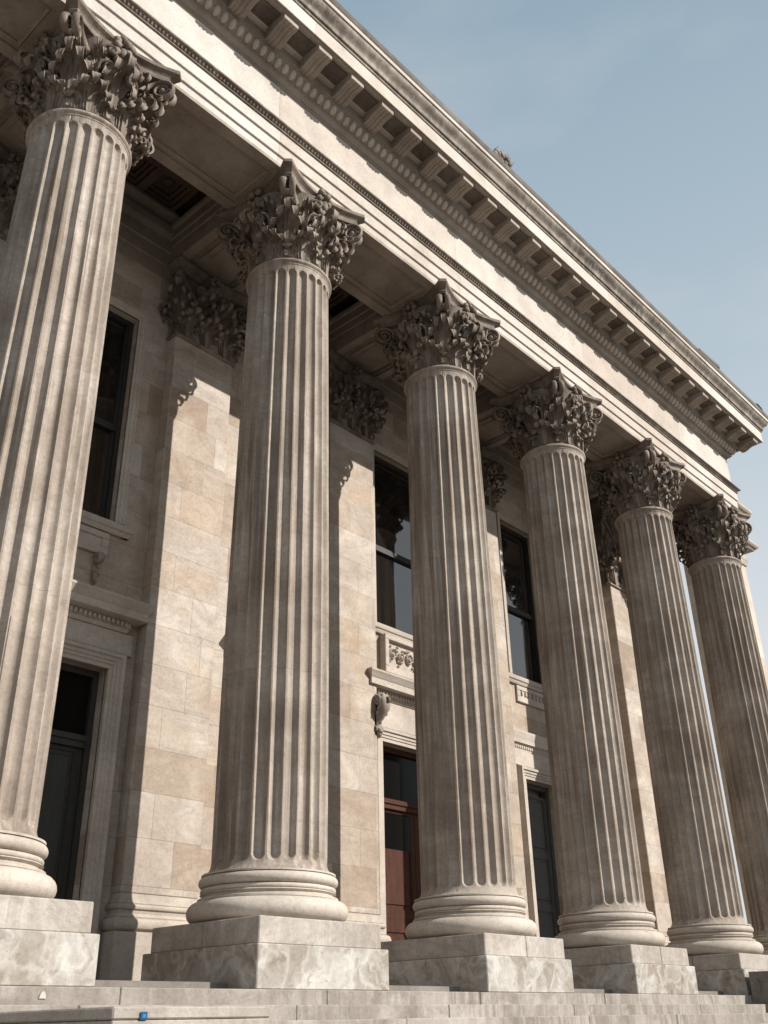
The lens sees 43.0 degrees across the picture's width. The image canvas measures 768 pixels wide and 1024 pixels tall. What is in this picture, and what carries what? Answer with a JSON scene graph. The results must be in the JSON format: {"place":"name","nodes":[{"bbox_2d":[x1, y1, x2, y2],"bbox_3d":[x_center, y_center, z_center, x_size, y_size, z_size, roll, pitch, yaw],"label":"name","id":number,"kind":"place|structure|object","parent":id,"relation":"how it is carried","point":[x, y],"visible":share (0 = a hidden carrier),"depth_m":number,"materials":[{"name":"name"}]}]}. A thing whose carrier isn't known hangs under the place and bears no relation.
{"place":"outdoors","nodes":[
{"label":"outdoors","id":0,"kind":"place"},
{"bbox_2d":[336,0,767,923],"label":"sky","id":1,"kind":"structure","parent":0,"point":[643,124],"materials":[{"name":"blue"}]},
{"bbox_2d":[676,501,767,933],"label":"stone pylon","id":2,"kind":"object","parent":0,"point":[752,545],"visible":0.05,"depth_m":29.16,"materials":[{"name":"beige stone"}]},
{"label":"ground","id":3,"kind":"structure","parent":0,"visible":0},
{"bbox_2d":[0,1006,269,1023],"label":"stone step","id":4,"kind":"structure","parent":3,"relation":"on","point":[187,1015],"depth_m":6.17,"materials":[{"name":"stone"}]},
{"bbox_2d":[140,1012,147,1019],"bbox_3d":[-1.460,3.063,5.921,0.011,0.047,0.055,-24,-35,36],"label":"plaque","id":5,"kind":"object","parent":4,"relation":"attached to","point":[143,1015],"visible":1,"depth_m":5.92,"materials":[{"name":"blue ceramic"}]},
{"bbox_2d":[0,0,767,980],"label":"stone building","id":6,"kind":"structure","parent":3,"relation":"on","point":[340,104],"depth_m":15.82,"materials":[{"name":"beige stone"}]},
{"bbox_2d":[37,579,155,933],"bbox_3d":[-4.172,3.023,11.519,0.596,4.765,2.640,-24,-35,36],"label":"door","id":7,"kind":"structure","parent":6,"relation":"in","point":[99,620],"depth_m":12.31,"materials":[{"name":"stone"}]},
{"bbox_2d":[77,295,148,584],"bbox_3d":[-4.313,-1.272,13.830,0.429,4.746,1.990,-24,-35,36],"label":"window","id":8,"kind":"structure","parent":6,"relation":"in","point":[96,526],"depth_m":14.30,"materials":[{"name":"glass"}]},
{"bbox_2d":[372,443,413,679],"bbox_3d":[0.521,1.084,18.618,0.390,4.640,2.690,-24,-35,36],"label":"window","id":9,"kind":"structure","parent":6,"relation":"in","point":[392,550],"depth_m":18.45,"materials":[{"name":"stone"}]},
{"bbox_2d":[367,667,420,940],"bbox_3d":[0.736,5.318,16.263,0.755,4.935,3.120,-24,-35,36],"label":"door","id":10,"kind":"structure","parent":6,"relation":"in","point":[399,847],"depth_m":16.24,"materials":[{"name":"wood"}]},
{"bbox_2d":[94,980,753,1003],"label":"porch floor","id":11,"kind":"structure","parent":6,"relation":"attached to","point":[151,984],"depth_m":9.19,"materials":[{"name":"stone"}]},
{"bbox_2d":[141,158,388,990],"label":"stone column","id":12,"kind":"structure","parent":11,"relation":"on","point":[268,910],"depth_m":11.43,"materials":[{"name":"grey stone"}]},
{"bbox_2d":[373,278,573,992],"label":"stone column","id":13,"kind":"structure","parent":11,"relation":"on","point":[471,927],"depth_m":13.95,"materials":[{"name":"grey stone"}]},
{"bbox_2d":[584,438,767,996],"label":"stone column","id":14,"kind":"structure","parent":11,"relation":"on","point":[710,930],"depth_m":19.03,"materials":[{"name":"grey stone"}]},
{"bbox_2d":[672,494,767,954],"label":"stone column","id":15,"kind":"structure","parent":11,"relation":"on","point":[712,534],"depth_m":22.34,"materials":[{"name":"grey stone"}]},
{"bbox_2d":[496,511,543,710],"bbox_3d":[2.963,2.152,21.133,0.336,4.280,1.830,-24,-35,36],"label":"window","id":16,"kind":"structure","parent":6,"relation":"in","point":[517,594],"depth_m":21.21,"materials":[{"name":"glass"}]},
{"bbox_2d":[513,728,560,937],"bbox_3d":[3.068,6.676,18.744,0.390,4.755,2.300,-24,-35,36],"label":"door","id":17,"kind":"structure","parent":6,"relation":"in","point":[531,750],"depth_m":18.94,"materials":[{"name":"stone"}]},
{"bbox_2d":[0,986,767,1023],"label":"stone steps","id":18,"kind":"structure","parent":3,"relation":"on","point":[286,1006],"depth_m":10.09,"materials":[{"name":"grey stone"}]},
{"bbox_2d":[39,991,45,998],"bbox_3d":[-2.624,3.711,7.493,0.006,0.055,0.060,-24,-35,36],"label":"arrow marker","id":19,"kind":"object","parent":18,"relation":"attached to","point":[42,995],"visible":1,"depth_m":7.49,"materials":[{"name":"white paint"}]},
{"bbox_2d":[0,0,181,986],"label":"stone column","id":20,"kind":"structure","parent":18,"relation":"on","point":[88,92],"depth_m":10.13,"materials":[{"name":"grey stone"}]},
{"bbox_2d":[489,367,698,994],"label":"stone column","id":21,"kind":"structure","parent":18,"relation":"on","point":[614,940],"depth_m":16.44,"materials":[{"name":"grey stone"}]},
{"bbox_2d":[748,971,767,1003],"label":"stair cheek wall","id":22,"kind":"structure","parent":3,"relation":"on","point":[759,983],"depth_m":15.97,"materials":[{"name":"stone"}]}
]}

